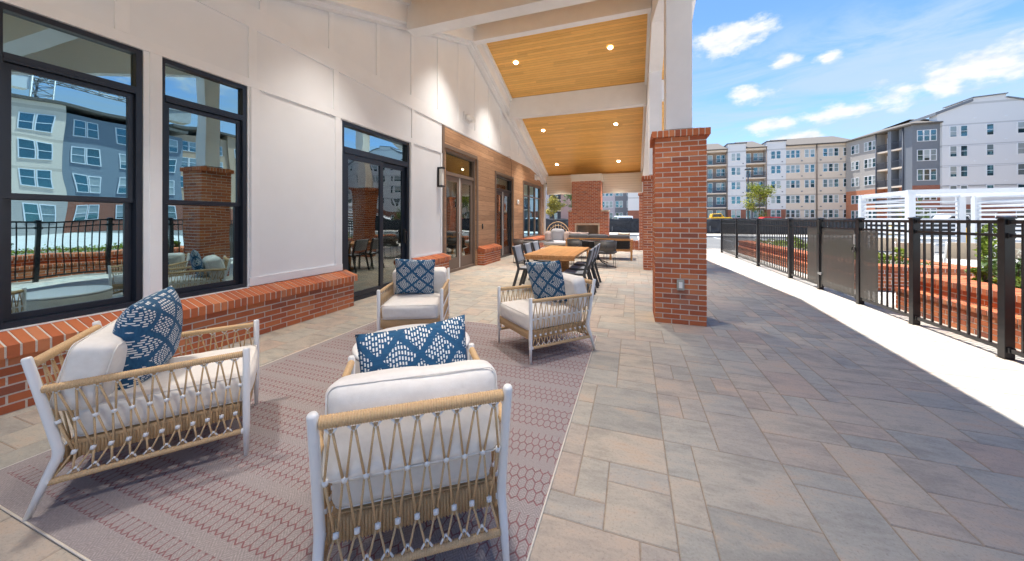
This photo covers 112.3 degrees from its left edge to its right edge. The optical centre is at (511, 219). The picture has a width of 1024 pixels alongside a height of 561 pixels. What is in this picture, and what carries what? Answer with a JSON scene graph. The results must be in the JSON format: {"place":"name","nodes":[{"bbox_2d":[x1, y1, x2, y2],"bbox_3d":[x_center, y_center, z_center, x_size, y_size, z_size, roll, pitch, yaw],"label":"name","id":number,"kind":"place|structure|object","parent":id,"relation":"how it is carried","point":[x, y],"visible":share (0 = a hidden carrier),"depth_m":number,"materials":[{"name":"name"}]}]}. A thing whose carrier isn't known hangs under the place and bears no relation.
{"place":"outdoors","nodes":[
{"label":"outdoors","id":0,"kind":"place"},
{"bbox_2d":[0,246,1023,560],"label":"patio paving","id":1,"kind":"structure","parent":0,"point":[974,382],"depth_m":2.29,"materials":[{"name":"grey stone"}]},
{"bbox_2d":[0,320,596,560],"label":"area rug","id":2,"kind":"object","parent":1,"relation":"on","point":[225,499],"visible":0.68,"depth_m":1.81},
{"bbox_2d":[20,319,258,520],"bbox_3d":[-2.085,1.000,2.095,0.853,0.789,0.710,0,0,-33],"label":"rope lounge chair","id":3,"kind":"object","parent":2,"relation":"on","point":[173,395],"visible":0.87,"depth_m":1.80,"materials":[{"name":"white metal"}]},
{"bbox_2d":[112,285,182,389],"bbox_3d":[-2.177,0.696,2.059,0.253,0.500,0.500,7,1,-26],"label":"throw pillow","id":4,"kind":"object","parent":3,"relation":"on","point":[148,330],"visible":0.71,"depth_m":1.93,"materials":[{"name":"fabric"}]},
{"bbox_2d":[306,343,511,560],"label":"rope lounge chair","id":5,"kind":"object","parent":2,"relation":"on","point":[384,445],"visible":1,"depth_m":1.29,"materials":[{"name":"white fabric"}]},
{"bbox_2d":[355,314,466,372],"bbox_3d":[-0.429,0.736,1.575,0.500,0.500,0.152,-4,-10,-23],"label":"throw pillow","id":6,"kind":"object","parent":5,"relation":"on","point":[440,342],"visible":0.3,"depth_m":1.55,"materials":[{"name":"fabric"}]},
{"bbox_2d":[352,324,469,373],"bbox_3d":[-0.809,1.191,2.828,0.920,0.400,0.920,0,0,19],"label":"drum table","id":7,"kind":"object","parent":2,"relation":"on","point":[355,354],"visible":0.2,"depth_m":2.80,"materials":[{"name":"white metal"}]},
{"bbox_2d":[377,267,449,330],"bbox_3d":[-1.139,1.000,4.121,0.710,0.789,0.853,0,0,-5],"label":"rope lounge chair","id":8,"kind":"object","parent":2,"relation":"on","point":[394,310],"visible":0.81,"depth_m":3.76,"materials":[{"name":"white fabric"}]},
{"bbox_2d":[395,258,435,293],"bbox_3d":[-1.173,0.696,4.154,0.470,0.470,0.143,3,15,-9],"label":"throw pillow","id":9,"kind":"object","parent":8,"relation":"on","point":[414,276],"visible":0.99,"depth_m":4.10,"materials":[{"name":"fabric"}]},
{"bbox_2d":[497,272,595,364],"bbox_3d":[0.364,1.000,3.787,0.853,0.789,0.710,0,0,-29],"label":"rope lounge chair","id":10,"kind":"object","parent":2,"relation":"on","point":[530,319],"visible":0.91,"depth_m":3.57,"materials":[{"name":"white fabric"}]},
{"bbox_2d":[525,260,566,301],"bbox_3d":[0.386,0.691,3.821,0.480,0.480,0.145,-9,8,40],"label":"throw pillow","id":11,"kind":"object","parent":10,"relation":"on","point":[546,279],"visible":0.91,"depth_m":3.74,"materials":[{"name":"fabric"}]},
{"bbox_2d":[0,0,695,415],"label":"clubhouse","id":12,"kind":"structure","parent":1,"relation":"on","point":[272,164],"depth_m":4.58,"materials":[{"name":"white paint"}]},
{"bbox_2d":[0,2,142,329],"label":"window","id":13,"kind":"structure","parent":12,"relation":"in","point":[71,98],"depth_m":2.90,"materials":[{"name":"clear glass"}]},
{"bbox_2d":[162,57,246,297],"bbox_3d":[-3.430,-0.400,3.837,0.110,2.456,0.824,0,0,19],"label":"window","id":14,"kind":"structure","parent":12,"relation":"in","point":[204,115],"depth_m":3.82,"materials":[{"name":"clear glass"}]},
{"bbox_2d":[342,120,408,300],"bbox_3d":[-2.516,-0.109,6.452,0.179,3.017,1.804,0,0,19],"label":"sliding door","id":15,"kind":"structure","parent":12,"relation":"in","point":[375,165],"depth_m":6.32,"materials":[{"name":"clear glass"}]},
{"bbox_2d":[437,167,444,186],"bbox_3d":[-1.712,-1.020,8.316,0.137,0.480,0.140,0,0,19],"label":"wall sconce","id":16,"kind":"object","parent":12,"relation":"attached to","point":[440,176],"depth_m":8.27,"materials":[{"name":"white glass"}]},
{"bbox_2d":[446,149,474,272],"bbox_3d":[-1.460,-0.199,9.542,0.145,3.197,1.794,0,0,19],"label":"double door","id":17,"kind":"structure","parent":12,"relation":"in","point":[460,169],"depth_m":9.59,"materials":[{"name":"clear glass"}]},
{"bbox_2d":[464,111,474,123],"bbox_3d":[-1.198,-2.890,9.731,0.185,0.260,0.390,0,0,19],"label":"security light","id":18,"kind":"object","parent":12,"relation":"attached to","point":[468,118],"visible":1,"depth_m":9.63,"materials":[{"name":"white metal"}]},
{"bbox_2d":[497,175,511,257],"bbox_3d":[-0.350,-0.084,12.708,0.145,2.967,1.744,0,0,19],"label":"double door","id":19,"kind":"structure","parent":12,"relation":"in","point":[504,185],"depth_m":12.96,"materials":[{"name":"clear glass"}]},
{"bbox_2d":[524,183,528,237],"bbox_3d":[0.596,-0.390,15.350,0.100,2.414,0.957,0,0,19],"label":"window","id":20,"kind":"structure","parent":12,"relation":"in","point":[526,186],"depth_m":15.49,"materials":[{"name":"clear glass"}]},
{"bbox_2d":[529,185,534,236],"bbox_3d":[0.916,-0.390,16.262,0.100,2.414,0.957,0,0,19],"label":"window","id":21,"kind":"structure","parent":12,"relation":"in","point":[531,188],"depth_m":16.25,"materials":[{"name":"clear glass"}]},
{"bbox_2d":[535,187,539,235],"bbox_3d":[1.237,-0.390,17.175,0.100,2.414,0.957,0,0,19],"label":"window","id":22,"kind":"structure","parent":12,"relation":"in","point":[537,190],"depth_m":17.28,"materials":[{"name":"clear glass"}]},
{"bbox_2d":[0,252,1023,560],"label":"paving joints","id":23,"kind":"object","parent":1,"relation":"attached to","point":[722,452],"visible":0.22,"depth_m":1.95,"materials":[{"name":"grey concrete"}]},
{"bbox_2d":[512,245,526,285],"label":"sling dining chair","id":24,"kind":"object","parent":1,"relation":"on","point":[518,252],"visible":0.54,"depth_m":6.88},
{"bbox_2d":[513,238,532,263],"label":"barrel chair","id":25,"kind":"object","parent":1,"relation":"on","point":[518,242],"visible":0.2,"depth_m":10.83,"materials":[{"name":"grey"}]},
{"bbox_2d":[522,242,545,283],"bbox_3d":[0.559,0.969,7.561,0.556,0.877,0.496,0,0,19],"label":"sling dining chair","id":26,"kind":"object","parent":1,"relation":"on","point":[527,247],"visible":0.35,"depth_m":7.52,"materials":[{"name":"grey fabric"}]},
{"bbox_2d":[523,240,554,242],"bbox_3d":[0.811,1.025,10.525,0.980,0.737,0.980,0,0,-4],"label":"cafe table","id":27,"kind":"object","parent":1,"relation":"on","point":[542,241],"visible":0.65,"depth_m":10.37,"materials":[{"name":"grey glass"}]},
{"bbox_2d":[531,241,550,261],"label":"sling dining chair","id":28,"kind":"object","parent":1,"relation":"on","point":[535,245],"visible":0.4,"depth_m":8.14,"materials":[{"name":"grey fabric"}]},
{"bbox_2d":[524,246,588,271],"bbox_3d":[1.010,1.024,7.170,0.937,0.752,2.100,0,0,19],"label":"dining table","id":29,"kind":"object","parent":1,"relation":"on","point":[564,255],"visible":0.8,"depth_m":6.68,"materials":[{"name":"brown wood"}]},
{"bbox_2d":[543,221,569,247],"bbox_3d":[1.772,0.744,13.632,1.079,1.315,0.876,0,0,19],"label":"back rattan chair","id":30,"kind":"object","parent":1,"relation":"on","point":[558,236],"visible":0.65,"depth_m":13.72,"materials":[{"name":"wicker"}]},
{"bbox_2d":[567,239,586,264],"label":"barrel chair","id":31,"kind":"object","parent":1,"relation":"on","point":[574,242],"visible":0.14,"depth_m":10.42,"materials":[{"name":"grey"}]},
{"bbox_2d":[563,248,595,298],"bbox_3d":[1.214,0.969,6.251,0.556,0.877,0.496,0,0,19],"label":"sling dining chair","id":32,"kind":"object","parent":1,"relation":"on","point":[584,272],"visible":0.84,"depth_m":6.09,"materials":[{"name":"black metal"}]},
{"bbox_2d":[568,245,598,292],"bbox_3d":[1.429,0.969,6.864,0.556,0.877,0.496,0,0,19],"label":"sling dining chair","id":33,"kind":"object","parent":1,"relation":"on","point":[578,267],"visible":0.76,"depth_m":6.89,"materials":[{"name":"black metal"}]},
{"bbox_2d":[573,243,600,285],"bbox_3d":[1.644,0.969,7.477,0.556,0.877,0.496,0,0,19],"label":"sling dining chair","id":34,"kind":"object","parent":1,"relation":"on","point":[594,265],"visible":0.6,"depth_m":7.52,"materials":[{"name":"black metal"}]},
{"bbox_2d":[568,173,609,235],"bbox_3d":[3.620,-0.350,16.220,2.052,3.500,1.550,0,0,19],"label":"outdoor fireplace","id":35,"kind":"object","parent":1,"relation":"on","point":[588,214],"visible":0.62,"depth_m":15.98,"materials":[{"name":"brick"}]},
{"bbox_2d":[582,239,613,264],"bbox_3d":[2.704,1.025,10.815,0.980,0.737,0.980,0,0,19],"label":"cafe table","id":36,"kind":"object","parent":1,"relation":"on","point":[592,240],"visible":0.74,"depth_m":10.71,"materials":[{"name":"grey glass"}]},
{"bbox_2d":[565,234,632,260],"bbox_3d":[3.151,0.960,12.391,2.300,0.880,0.830,0,0,19],"label":"teak sofa","id":37,"kind":"object","parent":1,"relation":"on","point":[624,243],"visible":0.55,"depth_m":11.89,"materials":[{"name":"brown wood"}]},
{"bbox_2d":[594,240,616,267],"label":"barrel chair","id":38,"kind":"object","parent":1,"relation":"on","point":[607,247],"visible":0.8,"depth_m":9.79,"materials":[{"name":"grey"}]},
{"bbox_2d":[630,240,638,249],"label":"brick wall","id":39,"kind":"structure","parent":1,"relation":"on","point":[635,245],"depth_m":15.79,"materials":[{"name":"red brick"}]},
{"bbox_2d":[638,184,642,249],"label":"porch column","id":40,"kind":"structure","parent":1,"relation":"on","point":[640,195],"depth_m":15.54,"materials":[{"name":"brick"}]},
{"bbox_2d":[641,71,661,269],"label":"porch column","id":41,"kind":"structure","parent":1,"relation":"on","point":[655,101],"depth_m":9.47,"materials":[{"name":"paint"}]},
{"bbox_2d":[650,0,710,326],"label":"porch column","id":42,"kind":"structure","parent":1,"relation":"on","point":[678,143],"depth_m":4.61,"materials":[{"name":"brick"}]},
{"bbox_2d":[677,279,683,290],"bbox_3d":[2.232,0.870,4.548,0.090,0.140,0.040,0,0,19],"label":"outdoor outlet","id":43,"kind":"object","parent":42,"relation":"attached to","point":[680,284],"visible":1,"depth_m":4.53,"materials":[{"name":"white metal"}]},
{"bbox_2d":[721,218,823,289],"bbox_3d":[7.507,0.684,10.671,0.092,1.438,8.142,0,0,19],"label":"metal fence","id":44,"kind":"object","parent":1,"relation":"on","point":[813,253],"visible":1,"depth_m":8.77,"materials":[{"name":"grey metal"}]},
{"bbox_2d":[817,219,855,298],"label":"metal gate","id":45,"kind":"structure","parent":44,"relation":"attached to","point":[837,272],"depth_m":6.23,"materials":[{"name":"grey metal"}]},
{"bbox_2d":[855,216,1023,360],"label":"metal fence","id":46,"kind":"object","parent":1,"relation":"on","point":[1005,235],"visible":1,"depth_m":4.08,"materials":[{"name":"grey metal"}]},
{"bbox_2d":[630,236,993,253],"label":"parking lot","id":47,"kind":"structure","parent":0,"point":[712,242],"depth_m":21.18,"materials":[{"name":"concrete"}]},
{"bbox_2d":[546,190,565,228],"bbox_3d":[3.403,-1.030,27.866,2.076,4.962,2.326,0,0,-41],"label":"young tree","id":48,"kind":"object","parent":47,"relation":"on","point":[555,204],"visible":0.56,"depth_m":27.56,"materials":[{"name":"green plant"}]},
{"bbox_2d":[609,233,1020,254],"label":"kerb and walkway","id":49,"kind":"structure","parent":47,"relation":"on","point":[740,236],"depth_m":26.68,"materials":[{"name":"concrete"}]},
{"bbox_2d":[971,193,1023,246],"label":"slatted cabana","id":50,"kind":"object","parent":47,"relation":"on","point":[976,206],"visible":0.44,"depth_m":14.67,"materials":[{"name":"white metal"}]},
{"bbox_2d":[692,0,1023,145],"label":"sky","id":51,"kind":"structure","parent":0,"point":[763,71],"materials":[{"name":"blue"}]},
{"bbox_2d":[738,253,1020,304],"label":"pool deck","id":52,"kind":"structure","parent":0,"point":[963,262],"depth_m":10.73,"materials":[{"name":"concrete"}]},
{"bbox_2d":[738,241,993,290],"bbox_3d":[9.234,1.154,10.563,2.033,0.493,8.613,0,0,19],"label":"brick planter","id":53,"kind":"object","parent":52,"relation":"on","point":[945,269],"visible":0.12,"depth_m":6.74,"materials":[{"name":"red brick"}]},
{"bbox_2d":[762,239,930,264],"bbox_3d":[9.296,0.842,10.554,1.107,0.279,7.791,0,0,19],"label":"ground cover","id":54,"kind":"object","parent":53,"relation":"on","point":[878,255],"visible":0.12,"depth_m":7.64,"materials":[{"name":"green plant"}]},
{"bbox_2d":[878,247,907,262],"bbox_3d":[7.969,0.770,7.420,0.785,0.381,0.555,0,0,19],"label":"shrub","id":55,"kind":"object","parent":53,"relation":"on","point":[896,251],"visible":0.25,"depth_m":7.29,"materials":[{"name":"green plant"}]},
{"bbox_2d":[878,237,897,250],"bbox_3d":[12.832,0.991,11.812,2.013,0.818,0.675,0,0,-41],"label":"pool lounger","id":56,"kind":"object","parent":52,"relation":"on","point":[890,243],"visible":0.2,"depth_m":11.33,"materials":[{"name":"white metal"}]},
{"bbox_2d":[894,242,934,260],"bbox_3d":[10.895,0.991,9.312,2.013,0.818,0.675,0,0,-41],"label":"pool lounger","id":57,"kind":"object","parent":52,"relation":"on","point":[928,251],"visible":0.25,"depth_m":8.81,"materials":[{"name":"white metal"}]},
{"bbox_2d":[858,187,1023,245],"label":"slatted cabana","id":58,"kind":"object","parent":52,"relation":"on","point":[911,196],"visible":0.63,"depth_m":14.64,"materials":[{"name":"white wood"}]},
{"bbox_2d":[895,274,1020,349],"bbox_3d":[5.147,1.120,-0.948,2.523,0.560,12.683,0,0,19],"label":"brick planter","id":59,"kind":"object","parent":52,"relation":"on","point":[984,309],"visible":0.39,"depth_m":4.42,"materials":[{"name":"red brick"}]},
{"bbox_2d":[964,267,996,282],"bbox_3d":[6.565,0.768,4.762,0.321,0.248,0.308,0,0,-6],"label":"shrub","id":60,"kind":"object","parent":59,"relation":"on","point":[983,274],"visible":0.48,"depth_m":4.78,"materials":[{"name":"green plant"}]},
{"bbox_2d":[981,248,1020,278],"bbox_3d":[6.599,0.633,4.486,0.573,0.515,0.514,0,0,19],"label":"shrub","id":61,"kind":"object","parent":59,"relation":"on","point":[984,263],"visible":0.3,"depth_m":4.53,"materials":[{"name":"green plant"}]},
{"bbox_2d":[992,276,1020,288],"bbox_3d":[6.325,0.794,4.323,0.269,0.196,0.309,0,0,-10],"label":"shrub","id":62,"kind":"object","parent":59,"relation":"on","point":[1017,282],"visible":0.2,"depth_m":4.29,"materials":[{"name":"green plant"}]},
{"bbox_2d":[942,242,983,267],"bbox_3d":[12.287,0.991,9.354,2.013,0.818,0.675,0,0,-41],"label":"pool lounger","id":63,"kind":"object","parent":52,"relation":"on","point":[963,251],"visible":0.3,"depth_m":8.99,"materials":[{"name":"white fabric"}]},
{"bbox_2d":[973,224,996,266],"bbox_3d":[10.886,0.736,7.839,0.501,1.371,0.631,0,0,19],"label":"shrub","id":64,"kind":"object","parent":52,"relation":"on","point":[984,245],"visible":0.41,"depth_m":7.81,"materials":[{"name":"green plant"}]},
{"bbox_2d":[992,243,1020,264],"bbox_3d":[13.679,0.991,9.395,2.013,0.818,0.675,0,0,-41],"label":"pool lounger","id":65,"kind":"object","parent":52,"relation":"on","point":[1017,245],"visible":0.1,"depth_m":8.95,"materials":[{"name":"white metal"}]},
{"bbox_3d":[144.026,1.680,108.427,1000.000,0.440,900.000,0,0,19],"label":"ground","id":66,"kind":"structure","parent":0,"visible":0},
{"bbox_2d":[559,194,571,206],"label":"young tree","id":67,"kind":"object","parent":66,"relation":"on","point":[568,195],"visible":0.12,"depth_m":51.84,"materials":[{"name":"green plant"}]},
{"bbox_2d":[546,187,627,218],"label":"apartment building","id":68,"kind":"structure","parent":66,"relation":"on","point":[615,204],"depth_m":88.60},
{"bbox_2d":[613,216,632,218],"bbox_3d":[12.798,0.500,39.448,2.000,1.799,5.515,0,0,-1],"label":"pickup truck","id":69,"kind":"object","parent":66,"relation":"on","point":[625,217],"visible":0.07,"depth_m":38.82,"materials":[{"name":"white metal"}]},
{"bbox_2d":[707,213,730,218],"bbox_3d":[20.889,0.387,36.121,4.700,2.008,2.300,0,0,19],"label":"wheel loader","id":70,"kind":"object","parent":66,"relation":"on","point":[717,215],"visible":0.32,"depth_m":35.34,"materials":[{"name":"yellow paint"}]},
{"bbox_2d":[628,136,850,218],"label":"apartment building","id":71,"kind":"structure","parent":66,"relation":"on","point":[808,175],"depth_m":68.72,"materials":[{"name":"beige paint"}]},
{"bbox_2d":[708,155,712,164],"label":"balcony door","id":72,"kind":"structure","parent":71,"relation":"in","point":[710,157],"depth_m":73.81,"materials":[{"name":"glass"}]},
{"bbox_2d":[708,169,712,178],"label":"balcony door","id":73,"kind":"structure","parent":71,"relation":"in","point":[710,171],"depth_m":73.81,"materials":[{"name":"blue glass"}]},
{"bbox_2d":[708,183,712,191],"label":"balcony door","id":74,"kind":"structure","parent":71,"relation":"in","point":[710,185],"depth_m":73.81,"materials":[{"name":"blue glass"}]},
{"bbox_2d":[708,197,712,206],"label":"balcony door","id":75,"kind":"structure","parent":71,"relation":"in","point":[710,199],"depth_m":73.81,"materials":[{"name":"glass"}]},
{"bbox_2d":[746,153,750,162],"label":"balcony door","id":76,"kind":"structure","parent":71,"relation":"in","point":[748,155],"depth_m":71.50,"materials":[{"name":"blue glass"}]},
{"bbox_2d":[776,165,780,173],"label":"window","id":77,"kind":"structure","parent":71,"relation":"in","point":[778,168],"depth_m":68.70,"materials":[{"name":"glass"}]},
{"bbox_2d":[823,148,827,156],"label":"window","id":78,"kind":"structure","parent":71,"relation":"in","point":[825,151],"depth_m":66.27,"materials":[{"name":"blue glass"}]},
{"bbox_2d":[828,163,832,171],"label":"window","id":79,"kind":"structure","parent":71,"relation":"in","point":[830,166],"depth_m":66.02,"materials":[{"name":"black glass"}]},
{"bbox_2d":[834,209,838,217],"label":"window","id":80,"kind":"structure","parent":71,"relation":"in","point":[836,212],"depth_m":65.71,"materials":[{"name":"glass"}]},
{"bbox_2d":[745,168,753,218],"bbox_3d":[26.530,-2.125,38.381,0.850,7.050,0.500,0,0,19],"label":"street lamp","id":81,"kind":"object","parent":66,"relation":"on","point":[747,170],"visible":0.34,"depth_m":38.36,"materials":[{"name":"metal"}]},
{"bbox_2d":[740,182,780,217],"bbox_3d":[26.286,-1.352,36.632,3.128,5.606,3.257,0,0,-2],"label":"young tree","id":82,"kind":"object","parent":66,"relation":"on","point":[761,194],"visible":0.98,"depth_m":36.36,"materials":[{"name":"green plant"}]},
{"bbox_2d":[546,217,1020,235],"bbox_3d":[20.800,0.620,32.133,70.026,1.560,0.168,0,0,19],"label":"construction fence","id":83,"kind":"object","parent":66,"relation":"on","point":[630,225],"visible":0.2,"depth_m":32.41,"materials":[{"name":"black metal"}]},
{"bbox_2d":[896,198,935,217],"bbox_3d":[43.917,-0.420,37.560,3.153,3.742,2.684,0,0,19],"label":"young tree","id":84,"kind":"object","parent":66,"relation":"on","point":[917,208],"visible":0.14,"depth_m":37.49,"materials":[{"name":"green plant"}]},
{"bbox_2d":[844,92,1023,218],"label":"apartment building","id":85,"kind":"structure","parent":66,"relation":"on","point":[974,142],"depth_m":51.38,"materials":[{"name":"white paint"}]},
{"bbox_2d":[917,130,923,141],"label":"window","id":86,"kind":"structure","parent":85,"relation":"in","point":[920,133],"depth_m":52.62,"materials":[{"name":"blue glass"}]},
{"bbox_2d":[917,149,923,160],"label":"window","id":87,"kind":"structure","parent":85,"relation":"in","point":[920,153],"depth_m":52.62,"materials":[{"name":"grey glass"}]},
{"bbox_2d":[917,169,923,180],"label":"window","id":88,"kind":"structure","parent":85,"relation":"in","point":[920,172],"depth_m":52.62,"materials":[{"name":"glass"}]},
{"bbox_2d":[924,129,929,140],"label":"window","id":89,"kind":"structure","parent":85,"relation":"in","point":[926,132],"depth_m":52.35,"materials":[{"name":"blue glass"}]},
{"bbox_2d":[924,149,929,160],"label":"window","id":90,"kind":"structure","parent":85,"relation":"in","point":[926,151],"depth_m":52.36,"materials":[{"name":"white glass"}]},
{"bbox_2d":[924,169,929,180],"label":"window","id":91,"kind":"structure","parent":85,"relation":"in","point":[926,171],"depth_m":52.39,"materials":[{"name":"grey glass"}]},
{"bbox_2d":[930,129,936,140],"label":"window","id":92,"kind":"structure","parent":85,"relation":"in","point":[933,132],"depth_m":52.12,"materials":[{"name":"blue glass"}]},
{"bbox_2d":[930,149,936,160],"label":"window","id":93,"kind":"structure","parent":85,"relation":"in","point":[933,152],"depth_m":52.12,"materials":[{"name":"white glass"}]},
{"bbox_2d":[930,169,936,179],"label":"window","id":94,"kind":"structure","parent":85,"relation":"in","point":[933,172],"depth_m":52.12,"materials":[{"name":"blue glass"}]},
{"bbox_2d":[949,126,956,136],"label":"window","id":95,"kind":"structure","parent":85,"relation":"in","point":[952,129],"depth_m":51.10,"materials":[{"name":"grey glass"}]},
{"bbox_2d":[949,146,956,156],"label":"window","id":96,"kind":"structure","parent":85,"relation":"in","point":[952,149],"depth_m":51.10,"materials":[{"name":"grey glass"}]},
{"bbox_2d":[949,166,956,176],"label":"window","id":97,"kind":"structure","parent":85,"relation":"in","point":[952,169],"depth_m":51.10,"materials":[{"name":"white glass"}]},
{"bbox_2d":[960,125,967,136],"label":"window","id":98,"kind":"structure","parent":85,"relation":"in","point":[963,128],"depth_m":50.72,"materials":[{"name":"blue glass"}]},
{"bbox_2d":[960,145,967,156],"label":"window","id":99,"kind":"structure","parent":85,"relation":"in","point":[963,148],"depth_m":50.72,"materials":[{"name":"glass"}]},
{"bbox_2d":[960,165,967,176],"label":"window","id":100,"kind":"structure","parent":85,"relation":"in","point":[963,169],"depth_m":50.70,"materials":[{"name":"blue glass"}]},
{"bbox_2d":[986,123,993,134],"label":"window","id":101,"kind":"structure","parent":85,"relation":"in","point":[989,127],"depth_m":49.81,"materials":[{"name":"blue glass"}]},
{"bbox_2d":[986,144,993,155],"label":"window","id":102,"kind":"structure","parent":85,"relation":"in","point":[989,147],"depth_m":49.81,"materials":[{"name":"grey glass"}]},
{"bbox_2d":[986,165,993,175],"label":"window","id":103,"kind":"structure","parent":85,"relation":"in","point":[989,168],"depth_m":49.81,"materials":[{"name":"teal glass"}]},
{"bbox_2d":[1017,121,1023,132],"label":"window","id":104,"kind":"structure","parent":85,"relation":"in","point":[1020,125],"depth_m":48.80,"materials":[{"name":"white glass"}]},
{"bbox_2d":[1017,142,1023,153],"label":"window","id":105,"kind":"structure","parent":85,"relation":"in","point":[1020,145],"depth_m":48.80,"materials":[{"name":"grey glass"}]},
{"bbox_2d":[1017,163,1023,174],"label":"window","id":106,"kind":"structure","parent":85,"relation":"in","point":[1020,167],"depth_m":48.80,"materials":[{"name":"grey glass"}]},
{"bbox_2d":[927,213,995,218],"bbox_3d":[42.659,0.395,33.252,5.515,2.010,2.000,0,0,17],"label":"pickup truck","id":107,"kind":"object","parent":66,"relation":"on","point":[967,216],"visible":0.09,"depth_m":32.88,"materials":[{"name":"white metal"}]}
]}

